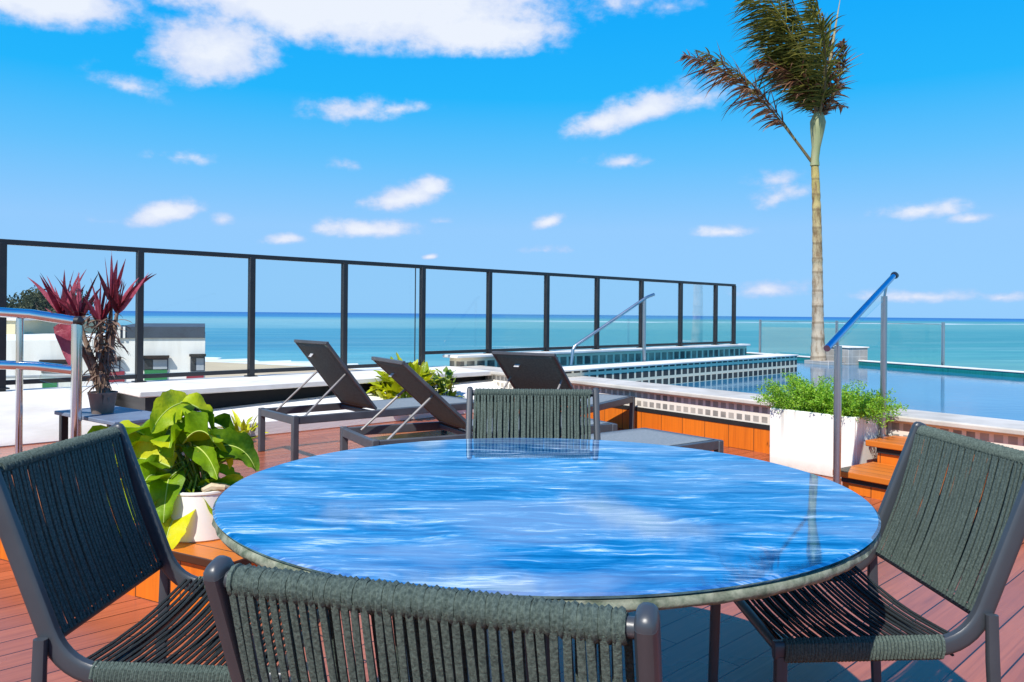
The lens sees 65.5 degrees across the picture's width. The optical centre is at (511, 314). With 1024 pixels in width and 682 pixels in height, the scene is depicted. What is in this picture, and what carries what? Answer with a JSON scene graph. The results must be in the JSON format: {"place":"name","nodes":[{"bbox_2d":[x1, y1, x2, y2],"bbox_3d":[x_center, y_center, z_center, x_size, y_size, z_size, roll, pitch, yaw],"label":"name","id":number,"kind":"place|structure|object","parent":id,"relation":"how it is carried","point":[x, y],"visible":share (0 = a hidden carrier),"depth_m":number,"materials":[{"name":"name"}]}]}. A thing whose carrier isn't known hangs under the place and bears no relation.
{"place":"outdoors","nodes":[
{"label":"outdoors","id":0,"kind":"place"},
{"bbox_2d":[6,316,103,333],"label":"cream house","id":1,"kind":"structure","parent":0,"point":[31,326],"depth_m":48.06,"materials":[{"name":"beige paint"}]},
{"bbox_2d":[205,362,360,377],"bbox_3d":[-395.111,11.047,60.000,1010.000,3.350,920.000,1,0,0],"label":"beach","id":2,"kind":"structure","parent":0,"point":[215,366],"depth_m":182.21,"materials":[{"name":"beige sand"}]},
{"bbox_2d":[7,295,21,306],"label":"leafy tree","id":3,"kind":"object","parent":2,"relation":"on","point":[8,299],"visible":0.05,"depth_m":58.87,"materials":[{"name":"green plant"}]},
{"bbox_2d":[7,292,59,309],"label":"leafy tree","id":4,"kind":"object","parent":2,"relation":"on","point":[12,304],"visible":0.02,"depth_m":58.05,"materials":[{"name":"green plant"}]},
{"bbox_2d":[13,285,94,314],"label":"leafy tree","id":5,"kind":"object","parent":2,"relation":"on","point":[39,298],"visible":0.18,"depth_m":56.49,"materials":[{"name":"green plant"}]},
{"bbox_2d":[6,323,205,389],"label":"white house","id":6,"kind":"structure","parent":2,"relation":"on","point":[173,347],"depth_m":39.05,"materials":[{"name":"white paint"}]},
{"bbox_2d":[39,359,67,372],"bbox_3d":[-21.460,2.453,37.554,1.433,0.606,0.360,1,0,-21],"label":"window","id":7,"kind":"structure","parent":6,"relation":"in","point":[62,361],"depth_m":37.46,"materials":[{"name":"grey glass"}]},
{"bbox_2d":[111,357,120,371],"bbox_3d":[-19.269,2.448,38.395,0.762,0.748,0.360,1,0,-21],"label":"window","id":8,"kind":"structure","parent":6,"relation":"in","point":[118,361],"depth_m":38.51,"materials":[{"name":"grey glass"}]},
{"bbox_2d":[143,355,168,369],"bbox_3d":[-17.487,2.396,39.079,1.219,0.731,0.360,1,0,-21],"label":"window","id":9,"kind":"structure","parent":6,"relation":"in","point":[150,362],"depth_m":39.09,"materials":[{"name":"grey glass"}]},
{"bbox_2d":[189,354,205,370],"bbox_3d":[-15.704,2.428,39.763,0.778,0.877,0.360,1,0,-21],"label":"window","id":10,"kind":"structure","parent":6,"relation":"in","point":[197,361],"depth_m":39.80,"materials":[{"name":"grey glass"}]},
{"bbox_2d":[205,357,381,369],"bbox_3d":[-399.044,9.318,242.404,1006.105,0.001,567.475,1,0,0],"label":"shore foam","id":11,"kind":"object","parent":2,"relation":"on","point":[284,362],"visible":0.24,"depth_m":201.96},
{"bbox_2d":[0,414,1023,681],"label":"deck","id":12,"kind":"structure","parent":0,"point":[744,652],"depth_m":2.91,"materials":[{"name":"brown wood"}]},
{"bbox_2d":[0,307,84,453],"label":"chrome railing","id":13,"kind":"object","parent":12,"relation":"on","point":[19,365],"visible":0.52,"depth_m":5.71,"materials":[{"name":"silver metal"}]},
{"bbox_2d":[54,406,168,477],"bbox_3d":[-2.988,0.944,5.980,0.960,0.400,0.460,1,0,38],"label":"table","id":14,"kind":"object","parent":12,"relation":"on","point":[119,414],"visible":0.24,"depth_m":5.91,"materials":[{"name":"black metal"}]},
{"bbox_2d":[87,390,117,413],"bbox_3d":[-3.076,0.663,5.980,0.206,0.160,0.205,1,0,0],"label":"plant pot","id":15,"kind":"object","parent":14,"relation":"on","point":[96,405],"visible":0.91,"depth_m":5.91,"materials":[{"name":"ceramic"}]},
{"bbox_2d":[29,250,155,404],"bbox_3d":[-3.183,0.098,5.997,0.942,1.167,0.478,1,0,0],"label":"cordyline plant","id":16,"kind":"object","parent":15,"relation":"in","point":[101,367],"visible":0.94,"depth_m":5.96,"materials":[{"name":"red plant"}]},
{"bbox_2d":[0,474,267,615],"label":"wooden plinth","id":17,"kind":"structure","parent":12,"relation":"on","point":[196,559],"depth_m":3.14,"materials":[{"name":"orange wood"}]},
{"bbox_2d":[171,483,228,542],"bbox_3d":[-1.317,0.829,3.380,0.310,0.200,0.310,1,0,0],"label":"plant pot","id":18,"kind":"object","parent":17,"relation":"on","point":[200,528],"visible":0.25,"depth_m":3.24,"materials":[{"name":"ceramic"}]},
{"bbox_2d":[87,389,259,548],"bbox_3d":[-1.449,0.635,3.359,0.756,0.628,0.488,1,0,0],"label":"lime plant","id":19,"kind":"object","parent":18,"relation":"in","point":[164,436],"visible":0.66,"depth_m":3.33,"materials":[{"name":"green plant"}]},
{"bbox_2d":[201,483,229,491],"bbox_3d":[-1.217,0.716,3.284,0.123,0.038,0.042,0,0,-16],"label":"driftwood piece","id":20,"kind":"object","parent":18,"relation":"on","point":[214,487],"visible":0.78,"depth_m":3.27,"materials":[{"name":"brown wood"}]},
{"bbox_2d":[0,423,319,681],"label":"dining chair","id":21,"kind":"object","parent":12,"relation":"on","point":[73,549],"visible":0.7,"depth_m":1.70,"materials":[{"name":"fabric"}]},
{"bbox_2d":[218,410,267,438],"bbox_3d":[-2.447,1.017,7.211,0.544,0.279,0.513,1,0,-44],"label":"croton plant","id":22,"kind":"object","parent":12,"relation":"on","point":[243,425],"visible":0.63,"depth_m":7.24,"materials":[{"name":"yellow plant"}]},
{"bbox_2d":[0,366,499,446],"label":"white parapet","id":23,"kind":"structure","parent":12,"relation":"on","point":[244,398],"depth_m":7.79,"materials":[{"name":"paint"}]},
{"bbox_2d":[0,239,735,391],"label":"glass fence","id":24,"kind":"object","parent":23,"relation":"on","point":[138,376],"visible":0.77,"depth_m":9.67,"materials":[{"name":"black metal"}]},
{"bbox_2d":[258,339,473,460],"bbox_3d":[-1.175,0.692,7.024,1.908,0.936,0.698,0,0,-40],"label":"sun lounger","id":25,"kind":"object","parent":12,"relation":"on","point":[335,373],"visible":0.84,"depth_m":6.67,"materials":[{"name":"fabric"}]},
{"bbox_2d":[366,352,444,399],"bbox_3d":[-1.178,0.795,8.877,0.901,0.746,0.852,1,0,-39],"label":"leafy plant","id":26,"kind":"object","parent":12,"relation":"on","point":[391,387],"visible":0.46,"depth_m":8.76,"materials":[{"name":"green plant"}]},
{"bbox_2d":[203,555,662,681],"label":"dining chair","id":27,"kind":"object","parent":12,"relation":"on","point":[439,634],"visible":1,"depth_m":0.86,"materials":[{"name":"fabric"}]},
{"bbox_2d":[431,366,464,397],"bbox_3d":[-0.798,0.889,9.203,0.464,0.561,0.432,0,0,42],"label":"green bush","id":28,"kind":"object","parent":12,"relation":"on","point":[445,386],"visible":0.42,"depth_m":9.21,"materials":[{"name":"green plant"}]},
{"bbox_2d":[340,356,617,450],"bbox_3d":[-0.213,0.739,5.781,1.908,0.859,0.698,0,0,-29],"label":"sun lounger","id":29,"kind":"object","parent":12,"relation":"on","point":[404,375],"visible":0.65,"depth_m":5.51,"materials":[{"name":"metal"}]},
{"bbox_2d":[465,387,611,657],"bbox_3d":[0.079,0.729,2.859,0.567,0.884,0.599,1,0,0],"label":"dining chair","id":30,"kind":"object","parent":12,"relation":"on","point":[542,413],"visible":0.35,"depth_m":3.11,"materials":[{"name":"fabric"}]},
{"bbox_2d":[212,438,880,681],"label":"round table","id":31,"kind":"object","parent":12,"relation":"on","point":[630,526],"visible":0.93,"depth_m":1.66,"materials":[{"name":"blue glass"}]},
{"bbox_2d":[492,351,634,428],"bbox_3d":[0.459,0.749,7.325,0.698,0.849,1.908,1,0,30],"label":"sun lounger","id":32,"kind":"object","parent":12,"relation":"on","point":[524,370],"visible":0.41,"depth_m":6.85,"materials":[{"name":"fabric"}]},
{"bbox_2d":[442,344,750,366],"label":"fence plinth","id":33,"kind":"structure","parent":12,"relation":"on","point":[608,356],"depth_m":13.33,"materials":[{"name":"stone"}]},
{"bbox_2d":[561,428,723,452],"bbox_3d":[0.417,0.976,4.899,1.908,0.396,0.698,1,0,-38],"label":"sun lounger","id":34,"kind":"object","parent":12,"relation":"on","point":[650,436],"visible":0.22,"depth_m":5.24,"materials":[{"name":"fabric"}]},
{"bbox_2d":[452,365,1023,453],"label":"pool wall","id":35,"kind":"structure","parent":12,"relation":"on","point":[738,420],"depth_m":7.23,"materials":[{"name":"tile"}]},
{"bbox_2d":[746,352,1023,377],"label":"infinity edge","id":36,"kind":"object","parent":35,"relation":"on","point":[979,371],"visible":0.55,"depth_m":13.70,"materials":[{"name":"white tile"}]},
{"bbox_2d":[759,320,944,365],"bbox_3d":[6.755,0.659,16.421,0.062,1.040,4.809,0,0,-24],"label":"clear balustrade","id":37,"kind":"object","parent":36,"relation":"on","point":[942,339],"visible":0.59,"depth_m":14.92,"materials":[{"name":"glass"}]},
{"bbox_2d":[770,407,881,477],"bbox_3d":[2.390,0.963,6.063,0.420,0.456,0.705,0,0,-36],"label":"white planter","id":38,"kind":"object","parent":12,"relation":"on","point":[801,440],"visible":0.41,"depth_m":5.89,"materials":[{"name":"ceramic"}]},
{"bbox_2d":[750,372,908,427],"bbox_3d":[2.406,0.625,6.065,0.817,0.376,1.161,0,0,-36],"label":"asparagus fern","id":39,"kind":"object","parent":38,"relation":"in","point":[799,394],"visible":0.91,"depth_m":5.96,"materials":[{"name":"green plant"}]},
{"bbox_2d":[804,345,868,364],"bbox_3d":[6.301,0.913,15.564,0.939,0.573,0.840,0,0,-24],"label":"palm box","id":40,"kind":"object","parent":12,"relation":"on","point":[852,355],"visible":0.39,"depth_m":15.28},
{"bbox_2d":[675,0,859,360],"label":"palm tree","id":41,"kind":"object","parent":40,"relation":"on","point":[790,63],"visible":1,"depth_m":15.45,"materials":[{"name":"green plant"}]},
{"bbox_2d":[823,272,898,484],"bbox_3d":[2.378,0.432,5.369,0.089,1.517,1.788,1,0,37],"label":"step handrail","id":42,"kind":"object","parent":12,"relation":"on","point":[845,328],"visible":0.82,"depth_m":4.94,"materials":[{"name":"metal"}]},
{"bbox_2d":[708,421,1023,681],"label":"dining chair","id":43,"kind":"object","parent":12,"relation":"on","point":[943,541],"visible":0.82,"depth_m":1.86,"materials":[{"name":"fabric"}]},
{"bbox_2d":[841,435,987,511],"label":"pool steps","id":44,"kind":"structure","parent":12,"relation":"on","point":[870,479],"depth_m":5.29,"materials":[{"name":"orange wood"}]},
{"bbox_2d":[0,0,1023,318],"label":"sky","id":45,"kind":"structure","parent":0,"point":[549,136],"materials":[{"name":"blue"}]},
{"bbox_2d":[85,311,1023,370],"bbox_3d":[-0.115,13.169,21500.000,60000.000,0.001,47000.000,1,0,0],"label":"sea","id":46,"kind":"structure","parent":0,"point":[990,343],"depth_m":548.89,"materials":[{"name":"liquid"}]},
{"bbox_2d":[669,360,1023,420],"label":"pool water","id":47,"kind":"structure","parent":0,"point":[998,397],"depth_m":10.54,"materials":[{"name":"blue liquid"}]},
{"bbox_2d":[563,354,798,384],"bbox_3d":[2.434,0.896,11.177,6.147,0.490,0.380,1,0,-45],"label":"pool divider","id":48,"kind":"object","parent":47,"relation":"on","point":[667,372],"visible":0.54,"depth_m":11.01,"materials":[{"name":"tile"}]},
{"bbox_2d":[570,293,654,364],"bbox_3d":[1.366,0.194,10.812,1.309,0.985,0.074,0,0,-23],"label":"handrail","id":49,"kind":"object","parent":48,"relation":"on","point":[643,300],"visible":0.97,"depth_m":10.92,"materials":[{"name":"metal"}]}
]}

